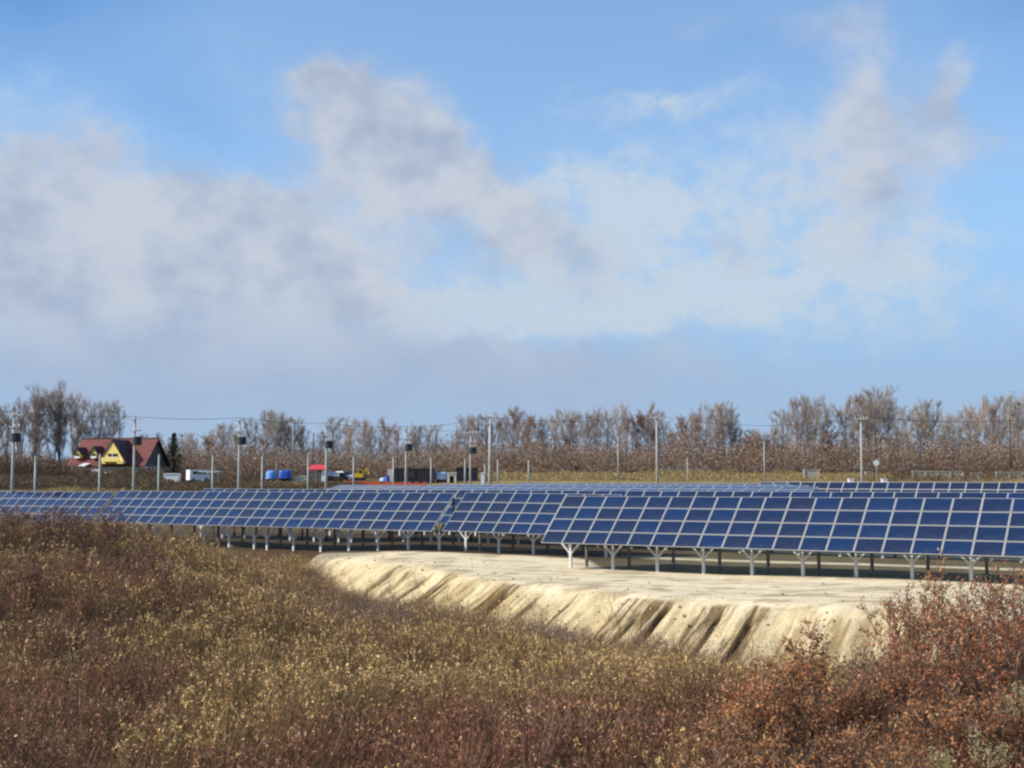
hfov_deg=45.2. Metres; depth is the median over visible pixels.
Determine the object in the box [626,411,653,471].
bare tree
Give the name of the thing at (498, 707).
weeds
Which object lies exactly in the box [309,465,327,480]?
shed
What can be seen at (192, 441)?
bare tree
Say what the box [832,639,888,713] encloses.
twiggy shrub
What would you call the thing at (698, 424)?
bare tree
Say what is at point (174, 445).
spruce tree
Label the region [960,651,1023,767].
oak shrub
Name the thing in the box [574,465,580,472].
dark crate
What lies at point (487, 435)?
bare tree
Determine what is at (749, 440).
bare tree
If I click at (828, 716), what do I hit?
oak shrub
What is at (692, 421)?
bare tree
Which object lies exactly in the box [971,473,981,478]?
wall
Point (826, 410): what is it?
bare tree
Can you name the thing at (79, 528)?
oak shrub
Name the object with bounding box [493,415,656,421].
overhead cable
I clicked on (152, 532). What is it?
oak shrub
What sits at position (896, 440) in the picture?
bare tree
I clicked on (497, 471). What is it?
fence post
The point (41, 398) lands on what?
bare tree
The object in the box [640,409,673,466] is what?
bare tree
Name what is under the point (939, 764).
plume plant
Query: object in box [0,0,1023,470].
sky
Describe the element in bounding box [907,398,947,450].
bare tree
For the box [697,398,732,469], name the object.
bare tree
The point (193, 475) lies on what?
white van
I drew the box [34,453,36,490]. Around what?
fence post
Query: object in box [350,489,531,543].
solar table
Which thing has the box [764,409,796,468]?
bare tree
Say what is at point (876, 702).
oak shrub
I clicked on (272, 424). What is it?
bare tree
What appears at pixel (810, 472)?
wall
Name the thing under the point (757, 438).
bare tree
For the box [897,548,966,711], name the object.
oak shrub
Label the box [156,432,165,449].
bare tree
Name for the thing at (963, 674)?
oak shrub
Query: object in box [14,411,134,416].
overhead cable
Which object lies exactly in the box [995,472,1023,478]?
wall
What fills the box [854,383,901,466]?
bare tree
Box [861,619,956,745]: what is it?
oak shrub
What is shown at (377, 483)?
safety netting
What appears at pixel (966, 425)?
bare tree
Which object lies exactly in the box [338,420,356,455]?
bare tree
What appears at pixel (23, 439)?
bare tree
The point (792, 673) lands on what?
oak shrub
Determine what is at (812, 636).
oak shrub
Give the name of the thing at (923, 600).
oak shrub
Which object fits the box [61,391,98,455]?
bare tree
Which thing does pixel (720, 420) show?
bare tree
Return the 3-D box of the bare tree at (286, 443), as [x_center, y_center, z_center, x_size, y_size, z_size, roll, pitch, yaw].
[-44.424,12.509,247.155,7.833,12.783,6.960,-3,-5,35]
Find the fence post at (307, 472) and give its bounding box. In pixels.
[307,456,308,488]
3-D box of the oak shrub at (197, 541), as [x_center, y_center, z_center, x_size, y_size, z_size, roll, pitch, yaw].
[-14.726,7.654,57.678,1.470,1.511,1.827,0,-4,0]
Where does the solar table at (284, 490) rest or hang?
on the ground at (682, 584)
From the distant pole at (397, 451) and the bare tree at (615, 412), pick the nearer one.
the distant pole at (397, 451)
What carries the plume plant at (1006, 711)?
on the ground at (682, 584)
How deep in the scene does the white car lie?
203.76 m
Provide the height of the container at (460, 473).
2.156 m
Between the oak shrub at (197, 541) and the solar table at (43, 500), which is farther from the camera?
the solar table at (43, 500)
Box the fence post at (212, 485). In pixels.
[211,455,213,488]
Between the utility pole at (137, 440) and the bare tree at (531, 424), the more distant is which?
the bare tree at (531, 424)
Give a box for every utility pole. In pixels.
[4,411,22,493]
[126,416,143,527]
[231,418,247,488]
[319,423,333,488]
[402,427,412,484]
[463,430,477,483]
[483,415,496,483]
[650,415,663,482]
[854,417,867,481]
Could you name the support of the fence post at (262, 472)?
on the ground at (682, 584)
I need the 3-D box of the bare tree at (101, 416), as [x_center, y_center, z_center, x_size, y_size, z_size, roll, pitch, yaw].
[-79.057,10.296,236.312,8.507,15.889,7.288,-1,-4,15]
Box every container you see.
[388,468,434,482]
[456,467,477,480]
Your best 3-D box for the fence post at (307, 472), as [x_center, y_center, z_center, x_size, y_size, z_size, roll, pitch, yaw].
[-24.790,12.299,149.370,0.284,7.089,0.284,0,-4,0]
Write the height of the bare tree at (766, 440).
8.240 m
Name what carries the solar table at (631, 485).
on the ground at (682, 584)
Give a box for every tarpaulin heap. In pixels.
[265,470,276,481]
[279,470,291,481]
[435,472,446,482]
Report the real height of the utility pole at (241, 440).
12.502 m
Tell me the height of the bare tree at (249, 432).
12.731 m
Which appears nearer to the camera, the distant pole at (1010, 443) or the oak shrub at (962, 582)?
the oak shrub at (962, 582)
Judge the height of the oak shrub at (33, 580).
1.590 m
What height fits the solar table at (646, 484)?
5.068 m
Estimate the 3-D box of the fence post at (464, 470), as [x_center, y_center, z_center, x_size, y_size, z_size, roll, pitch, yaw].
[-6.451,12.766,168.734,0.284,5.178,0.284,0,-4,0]
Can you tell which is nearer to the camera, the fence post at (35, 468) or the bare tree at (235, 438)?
the fence post at (35, 468)
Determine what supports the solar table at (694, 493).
on the ground at (682, 584)
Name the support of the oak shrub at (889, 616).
on the ground at (682, 584)
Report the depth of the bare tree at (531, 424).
246.60 m
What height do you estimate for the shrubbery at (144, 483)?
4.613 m
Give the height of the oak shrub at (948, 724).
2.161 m
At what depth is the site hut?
192.88 m
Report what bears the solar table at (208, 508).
on the ground at (682, 584)
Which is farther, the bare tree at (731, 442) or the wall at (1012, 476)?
the bare tree at (731, 442)
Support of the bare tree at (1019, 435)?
on the ground at (682, 584)
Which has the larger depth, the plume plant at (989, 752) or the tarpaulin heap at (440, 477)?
the tarpaulin heap at (440, 477)
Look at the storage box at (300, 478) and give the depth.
194.82 m
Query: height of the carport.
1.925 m
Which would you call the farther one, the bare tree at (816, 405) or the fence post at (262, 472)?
the bare tree at (816, 405)
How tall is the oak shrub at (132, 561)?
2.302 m
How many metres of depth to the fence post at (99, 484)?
129.66 m
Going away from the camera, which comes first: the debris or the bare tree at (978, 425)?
the debris
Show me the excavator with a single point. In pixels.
(360, 473)
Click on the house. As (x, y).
(115, 453)
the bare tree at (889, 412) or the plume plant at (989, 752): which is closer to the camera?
the plume plant at (989, 752)
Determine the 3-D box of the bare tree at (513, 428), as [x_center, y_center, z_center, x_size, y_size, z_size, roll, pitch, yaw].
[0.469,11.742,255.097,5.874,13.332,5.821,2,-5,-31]
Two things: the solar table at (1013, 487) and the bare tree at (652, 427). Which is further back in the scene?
the bare tree at (652, 427)
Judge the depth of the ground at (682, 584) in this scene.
65.36 m
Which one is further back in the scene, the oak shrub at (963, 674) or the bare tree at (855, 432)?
the bare tree at (855, 432)
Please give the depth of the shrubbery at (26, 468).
202.65 m
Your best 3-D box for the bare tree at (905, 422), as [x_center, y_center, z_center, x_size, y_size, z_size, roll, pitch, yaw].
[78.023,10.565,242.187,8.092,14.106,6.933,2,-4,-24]
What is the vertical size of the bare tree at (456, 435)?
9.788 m
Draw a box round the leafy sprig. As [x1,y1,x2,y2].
[187,742,215,767]
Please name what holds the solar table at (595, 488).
on the ground at (682, 584)
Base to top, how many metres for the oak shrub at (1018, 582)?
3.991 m
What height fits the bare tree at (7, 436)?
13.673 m
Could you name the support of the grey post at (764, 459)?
on the ground at (682, 584)
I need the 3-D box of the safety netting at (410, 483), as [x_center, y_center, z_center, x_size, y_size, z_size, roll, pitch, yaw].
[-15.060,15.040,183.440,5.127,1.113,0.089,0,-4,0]
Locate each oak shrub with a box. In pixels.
[0,503,30,537]
[0,509,26,546]
[5,562,50,609]
[17,503,60,551]
[45,500,83,548]
[54,512,96,558]
[65,506,98,545]
[83,503,127,554]
[102,512,138,550]
[111,529,158,590]
[126,519,161,549]
[136,551,176,590]
[158,532,188,551]
[183,532,213,555]
[679,737,747,767]
[686,702,770,767]
[699,664,801,756]
[725,717,825,767]
[736,636,824,740]
[777,618,842,735]
[786,648,874,757]
[805,707,903,767]
[827,649,908,746]
[850,735,936,767]
[852,576,940,718]
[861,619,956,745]
[887,562,946,700]
[888,674,987,767]
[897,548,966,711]
[917,575,1006,734]
[923,566,993,705]
[944,553,1017,713]
[950,569,1023,742]
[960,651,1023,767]
[974,556,1023,700]
[983,564,1023,712]
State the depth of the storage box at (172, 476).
190.66 m
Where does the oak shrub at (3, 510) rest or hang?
on the ground at (682, 584)
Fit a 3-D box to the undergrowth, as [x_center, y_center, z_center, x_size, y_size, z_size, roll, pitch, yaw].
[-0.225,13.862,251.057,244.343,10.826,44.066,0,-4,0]
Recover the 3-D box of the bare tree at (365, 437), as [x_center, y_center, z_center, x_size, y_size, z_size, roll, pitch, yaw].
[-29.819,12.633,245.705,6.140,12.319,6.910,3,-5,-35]
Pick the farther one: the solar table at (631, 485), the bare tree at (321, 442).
the bare tree at (321, 442)
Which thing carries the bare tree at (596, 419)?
on the ground at (682, 584)
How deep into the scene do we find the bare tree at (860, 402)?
255.19 m
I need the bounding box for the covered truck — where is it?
[328,472,344,480]
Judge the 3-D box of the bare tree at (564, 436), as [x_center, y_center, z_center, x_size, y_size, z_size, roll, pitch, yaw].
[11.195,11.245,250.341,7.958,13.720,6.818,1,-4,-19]
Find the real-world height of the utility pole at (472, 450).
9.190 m
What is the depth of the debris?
62.80 m
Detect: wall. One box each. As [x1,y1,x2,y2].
[803,469,819,478]
[912,471,963,478]
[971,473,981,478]
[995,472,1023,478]
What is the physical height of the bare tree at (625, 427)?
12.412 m
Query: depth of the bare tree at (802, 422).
241.46 m
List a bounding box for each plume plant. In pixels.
[924,746,958,767]
[965,724,1013,767]
[997,682,1023,767]
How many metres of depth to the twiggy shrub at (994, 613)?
31.72 m
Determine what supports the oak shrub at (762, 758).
on the ground at (682, 584)
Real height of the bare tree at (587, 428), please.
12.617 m
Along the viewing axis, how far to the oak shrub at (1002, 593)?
29.60 m
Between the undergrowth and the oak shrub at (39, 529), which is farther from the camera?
the undergrowth
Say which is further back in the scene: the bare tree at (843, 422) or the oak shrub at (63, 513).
the bare tree at (843, 422)
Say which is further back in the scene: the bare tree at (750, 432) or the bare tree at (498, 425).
the bare tree at (498, 425)
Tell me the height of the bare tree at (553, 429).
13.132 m
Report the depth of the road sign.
184.53 m
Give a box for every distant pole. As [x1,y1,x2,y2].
[292,421,293,474]
[313,433,313,464]
[397,435,397,467]
[1009,417,1011,471]
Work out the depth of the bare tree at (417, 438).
242.00 m
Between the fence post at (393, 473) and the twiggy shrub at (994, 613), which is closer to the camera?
the twiggy shrub at (994, 613)
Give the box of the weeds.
[0,507,1023,767]
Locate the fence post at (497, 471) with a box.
[497,459,498,483]
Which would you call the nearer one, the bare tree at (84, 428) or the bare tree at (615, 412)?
the bare tree at (84, 428)
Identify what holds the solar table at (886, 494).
on the ground at (682, 584)
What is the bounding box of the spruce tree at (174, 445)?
[160,433,187,474]
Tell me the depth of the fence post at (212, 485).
139.67 m
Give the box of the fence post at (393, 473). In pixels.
[392,457,393,484]
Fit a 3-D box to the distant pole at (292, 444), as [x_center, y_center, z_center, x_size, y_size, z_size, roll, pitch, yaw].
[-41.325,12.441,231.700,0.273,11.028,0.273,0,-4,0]
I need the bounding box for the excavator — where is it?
[355,469,369,479]
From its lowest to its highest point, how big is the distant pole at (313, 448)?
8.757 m
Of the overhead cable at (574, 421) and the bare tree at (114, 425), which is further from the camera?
the bare tree at (114, 425)
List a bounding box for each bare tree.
[0,401,22,449]
[0,412,20,464]
[8,401,35,462]
[15,382,68,462]
[20,396,55,459]
[27,377,79,465]
[42,395,75,460]
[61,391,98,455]
[71,417,94,445]
[79,399,118,437]
[99,399,127,437]
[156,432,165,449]
[176,432,196,465]
[184,437,199,464]
[198,428,222,454]
[201,436,212,468]
[212,422,235,456]
[230,427,245,475]
[236,415,258,474]
[253,409,282,476]
[258,410,290,467]
[259,411,291,467]
[276,416,305,474]
[295,425,312,457]
[314,430,328,460]
[321,415,348,469]
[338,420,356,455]
[349,416,376,464]
[358,424,378,458]
[373,416,401,459]
[383,425,404,465]
[401,429,418,464]
[409,422,424,464]
[419,424,443,462]
[449,430,464,471]
[454,413,475,465]
[458,415,486,460]
[473,412,497,462]
[492,412,509,471]
[502,405,529,470]
[503,410,523,470]
[518,414,543,471]
[533,414,554,470]
[546,414,564,470]
[550,407,581,468]
[559,415,585,463]
[572,410,599,466]
[590,407,606,464]
[595,410,617,471]
[608,400,630,470]
[615,414,641,454]
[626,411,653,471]
[630,401,662,465]
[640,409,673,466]
[663,427,677,468]
[672,416,691,469]
[687,407,702,470]
[689,413,713,470]
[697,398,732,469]
[707,403,738,470]
[713,406,742,471]
[728,424,746,471]
[738,431,754,471]
[744,428,760,471]
[751,429,763,470]
[755,433,774,464]
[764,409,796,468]
[767,428,781,455]
[780,396,820,469]
[792,393,832,467]
[809,402,835,471]
[820,426,845,470]
[822,393,867,470]
[842,392,880,462]
[843,392,882,469]
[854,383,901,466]
[875,396,901,463]
[890,403,925,465]
[890,426,903,459]
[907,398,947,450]
[912,408,933,466]
[932,412,963,465]
[942,414,965,469]
[957,398,996,468]
[957,405,977,468]
[973,401,1007,463]
[979,394,1014,466]
[998,397,1023,461]
[1000,393,1023,463]
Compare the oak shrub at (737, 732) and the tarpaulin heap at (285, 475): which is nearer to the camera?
the oak shrub at (737, 732)
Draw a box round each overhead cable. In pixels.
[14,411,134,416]
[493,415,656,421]
[657,415,856,425]
[861,416,1020,421]
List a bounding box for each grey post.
[617,436,618,482]
[763,441,764,481]
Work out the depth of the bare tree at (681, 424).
244.44 m
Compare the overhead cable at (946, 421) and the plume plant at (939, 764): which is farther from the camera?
the overhead cable at (946, 421)
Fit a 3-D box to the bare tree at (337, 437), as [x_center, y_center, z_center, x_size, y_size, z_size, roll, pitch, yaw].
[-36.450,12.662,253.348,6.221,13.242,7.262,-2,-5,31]
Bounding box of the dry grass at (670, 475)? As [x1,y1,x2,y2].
[0,468,893,497]
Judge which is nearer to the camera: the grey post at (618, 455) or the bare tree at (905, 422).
the grey post at (618, 455)
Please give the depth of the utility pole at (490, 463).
165.61 m
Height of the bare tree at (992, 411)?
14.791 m
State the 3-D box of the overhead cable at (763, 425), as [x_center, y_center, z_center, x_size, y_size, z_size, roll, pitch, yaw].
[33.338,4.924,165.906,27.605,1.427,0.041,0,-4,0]
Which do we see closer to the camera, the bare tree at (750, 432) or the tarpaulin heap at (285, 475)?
the tarpaulin heap at (285, 475)
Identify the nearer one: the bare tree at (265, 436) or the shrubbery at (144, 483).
the shrubbery at (144, 483)
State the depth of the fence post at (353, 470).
154.57 m
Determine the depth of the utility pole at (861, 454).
165.75 m
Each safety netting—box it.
[344,480,391,484]
[394,481,427,484]
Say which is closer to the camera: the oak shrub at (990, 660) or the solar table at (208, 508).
the oak shrub at (990, 660)
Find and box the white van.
[186,470,210,481]
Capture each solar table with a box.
[0,491,115,531]
[93,491,269,548]
[199,489,352,541]
[244,492,454,551]
[328,485,818,544]
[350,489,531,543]
[441,484,808,524]
[442,492,621,556]
[517,483,789,484]
[531,490,753,552]
[541,496,1023,581]
[751,491,1023,561]
[760,482,1023,497]
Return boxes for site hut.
[447,473,455,482]
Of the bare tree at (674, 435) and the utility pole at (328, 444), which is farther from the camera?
the bare tree at (674, 435)
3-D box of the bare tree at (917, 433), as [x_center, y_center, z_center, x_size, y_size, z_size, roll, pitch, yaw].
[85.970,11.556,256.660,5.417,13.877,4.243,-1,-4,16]
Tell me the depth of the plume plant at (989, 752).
21.09 m
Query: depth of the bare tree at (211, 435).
255.38 m
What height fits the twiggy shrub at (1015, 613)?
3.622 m
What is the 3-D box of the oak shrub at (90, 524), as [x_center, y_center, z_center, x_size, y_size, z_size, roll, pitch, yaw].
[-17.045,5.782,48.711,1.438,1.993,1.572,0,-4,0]
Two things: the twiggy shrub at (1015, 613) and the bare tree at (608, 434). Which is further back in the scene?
the bare tree at (608, 434)
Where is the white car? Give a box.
[336,471,355,480]
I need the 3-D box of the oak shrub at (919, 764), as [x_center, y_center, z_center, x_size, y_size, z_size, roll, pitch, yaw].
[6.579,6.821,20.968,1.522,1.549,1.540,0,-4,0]
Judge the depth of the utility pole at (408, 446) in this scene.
156.53 m
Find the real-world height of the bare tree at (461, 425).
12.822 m
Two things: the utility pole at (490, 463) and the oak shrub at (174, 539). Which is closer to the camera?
the oak shrub at (174, 539)
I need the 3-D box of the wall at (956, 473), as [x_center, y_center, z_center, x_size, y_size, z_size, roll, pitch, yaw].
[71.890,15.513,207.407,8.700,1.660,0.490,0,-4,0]
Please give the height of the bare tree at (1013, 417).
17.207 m
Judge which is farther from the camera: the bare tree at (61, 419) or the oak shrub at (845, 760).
the bare tree at (61, 419)
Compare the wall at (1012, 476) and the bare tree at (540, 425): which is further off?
the bare tree at (540, 425)
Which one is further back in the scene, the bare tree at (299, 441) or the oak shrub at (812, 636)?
the bare tree at (299, 441)
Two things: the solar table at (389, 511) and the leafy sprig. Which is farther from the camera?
the solar table at (389, 511)
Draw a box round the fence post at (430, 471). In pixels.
[430,458,431,484]
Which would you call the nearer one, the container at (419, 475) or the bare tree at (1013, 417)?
the container at (419, 475)
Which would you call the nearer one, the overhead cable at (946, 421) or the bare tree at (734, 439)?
the overhead cable at (946, 421)
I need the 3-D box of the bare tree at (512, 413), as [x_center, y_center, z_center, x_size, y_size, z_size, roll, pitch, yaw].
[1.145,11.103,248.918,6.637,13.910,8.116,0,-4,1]
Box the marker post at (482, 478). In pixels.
[481,473,484,483]
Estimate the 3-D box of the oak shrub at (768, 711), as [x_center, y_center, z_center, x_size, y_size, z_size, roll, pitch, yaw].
[4.971,6.909,25.584,2.163,2.154,1.842,0,-4,0]
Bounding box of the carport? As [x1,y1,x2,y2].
[199,471,222,481]
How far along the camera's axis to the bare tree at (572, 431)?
249.83 m
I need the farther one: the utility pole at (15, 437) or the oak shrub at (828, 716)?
the utility pole at (15, 437)
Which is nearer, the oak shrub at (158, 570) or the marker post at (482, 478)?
the oak shrub at (158, 570)
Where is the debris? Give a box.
[307,551,976,660]
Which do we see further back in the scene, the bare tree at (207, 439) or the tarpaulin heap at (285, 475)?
the bare tree at (207, 439)
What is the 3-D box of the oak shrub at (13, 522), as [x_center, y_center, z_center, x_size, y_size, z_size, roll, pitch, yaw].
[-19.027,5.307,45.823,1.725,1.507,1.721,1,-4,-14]
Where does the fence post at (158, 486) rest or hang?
on the ground at (682, 584)
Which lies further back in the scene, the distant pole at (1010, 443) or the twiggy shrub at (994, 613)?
the distant pole at (1010, 443)
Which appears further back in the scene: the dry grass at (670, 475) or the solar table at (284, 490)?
the dry grass at (670, 475)
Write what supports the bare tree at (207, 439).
on the ground at (682, 584)
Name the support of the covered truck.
on the ground at (682, 584)
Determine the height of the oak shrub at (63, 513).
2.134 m
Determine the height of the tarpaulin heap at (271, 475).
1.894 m
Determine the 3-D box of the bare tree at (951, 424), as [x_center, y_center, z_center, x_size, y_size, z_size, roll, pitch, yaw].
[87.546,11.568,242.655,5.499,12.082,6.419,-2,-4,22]
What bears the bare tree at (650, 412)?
on the ground at (682, 584)
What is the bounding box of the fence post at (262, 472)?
[261,455,262,488]
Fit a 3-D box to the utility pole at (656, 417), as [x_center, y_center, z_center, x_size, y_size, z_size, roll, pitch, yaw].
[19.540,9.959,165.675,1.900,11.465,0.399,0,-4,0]
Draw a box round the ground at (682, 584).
[0,470,1023,767]
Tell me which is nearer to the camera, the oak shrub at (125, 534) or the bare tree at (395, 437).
the oak shrub at (125, 534)
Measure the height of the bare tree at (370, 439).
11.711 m
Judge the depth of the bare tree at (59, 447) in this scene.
235.16 m
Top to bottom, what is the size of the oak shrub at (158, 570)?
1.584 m
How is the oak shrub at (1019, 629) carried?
on the ground at (682, 584)
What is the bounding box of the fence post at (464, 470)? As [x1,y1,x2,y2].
[464,458,465,483]
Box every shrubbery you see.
[0,455,348,480]
[0,466,1023,490]
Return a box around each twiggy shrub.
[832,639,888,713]
[964,556,1020,698]
[996,571,1023,679]
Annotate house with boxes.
[67,438,170,473]
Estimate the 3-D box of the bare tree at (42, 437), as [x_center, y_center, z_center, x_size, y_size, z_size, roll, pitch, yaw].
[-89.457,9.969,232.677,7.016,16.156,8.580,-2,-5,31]
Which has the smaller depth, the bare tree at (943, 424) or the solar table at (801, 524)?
the solar table at (801, 524)
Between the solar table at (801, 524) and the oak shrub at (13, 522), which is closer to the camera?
the oak shrub at (13, 522)
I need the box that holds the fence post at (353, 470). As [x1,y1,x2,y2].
[353,456,354,484]
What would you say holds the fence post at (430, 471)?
on the ground at (682, 584)
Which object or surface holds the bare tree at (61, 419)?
on the ground at (682, 584)
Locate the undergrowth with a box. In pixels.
[0,426,1023,477]
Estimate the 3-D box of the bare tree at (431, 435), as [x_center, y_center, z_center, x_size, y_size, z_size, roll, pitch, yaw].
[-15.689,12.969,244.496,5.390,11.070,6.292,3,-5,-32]
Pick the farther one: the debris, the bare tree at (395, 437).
the bare tree at (395, 437)
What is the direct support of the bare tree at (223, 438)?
on the ground at (682, 584)
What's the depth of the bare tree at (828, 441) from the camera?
242.70 m
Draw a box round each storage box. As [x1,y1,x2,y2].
[163,473,179,481]
[293,476,306,481]
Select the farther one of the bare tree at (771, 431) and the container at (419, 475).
the bare tree at (771, 431)
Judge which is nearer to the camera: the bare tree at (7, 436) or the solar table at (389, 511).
the solar table at (389, 511)
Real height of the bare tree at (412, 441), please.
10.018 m
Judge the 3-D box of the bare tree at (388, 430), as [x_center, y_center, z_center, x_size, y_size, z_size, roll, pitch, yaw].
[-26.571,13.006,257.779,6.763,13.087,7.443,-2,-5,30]
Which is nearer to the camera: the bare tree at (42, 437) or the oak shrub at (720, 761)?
the oak shrub at (720, 761)
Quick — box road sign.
[873,460,878,481]
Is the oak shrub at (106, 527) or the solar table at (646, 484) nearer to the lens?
the oak shrub at (106, 527)
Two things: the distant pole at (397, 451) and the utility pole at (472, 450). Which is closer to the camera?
the utility pole at (472, 450)
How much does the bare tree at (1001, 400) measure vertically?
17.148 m
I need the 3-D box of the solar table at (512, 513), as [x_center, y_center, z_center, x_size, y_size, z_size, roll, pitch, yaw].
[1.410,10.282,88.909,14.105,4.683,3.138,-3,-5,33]
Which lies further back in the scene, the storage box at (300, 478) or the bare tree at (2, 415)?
the bare tree at (2, 415)
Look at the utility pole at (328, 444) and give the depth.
148.56 m
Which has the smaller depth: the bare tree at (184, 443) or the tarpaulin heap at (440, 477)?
the tarpaulin heap at (440, 477)
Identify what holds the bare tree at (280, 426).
on the ground at (682, 584)
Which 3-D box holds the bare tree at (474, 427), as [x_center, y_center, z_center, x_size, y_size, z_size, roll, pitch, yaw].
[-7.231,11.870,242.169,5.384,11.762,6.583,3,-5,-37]

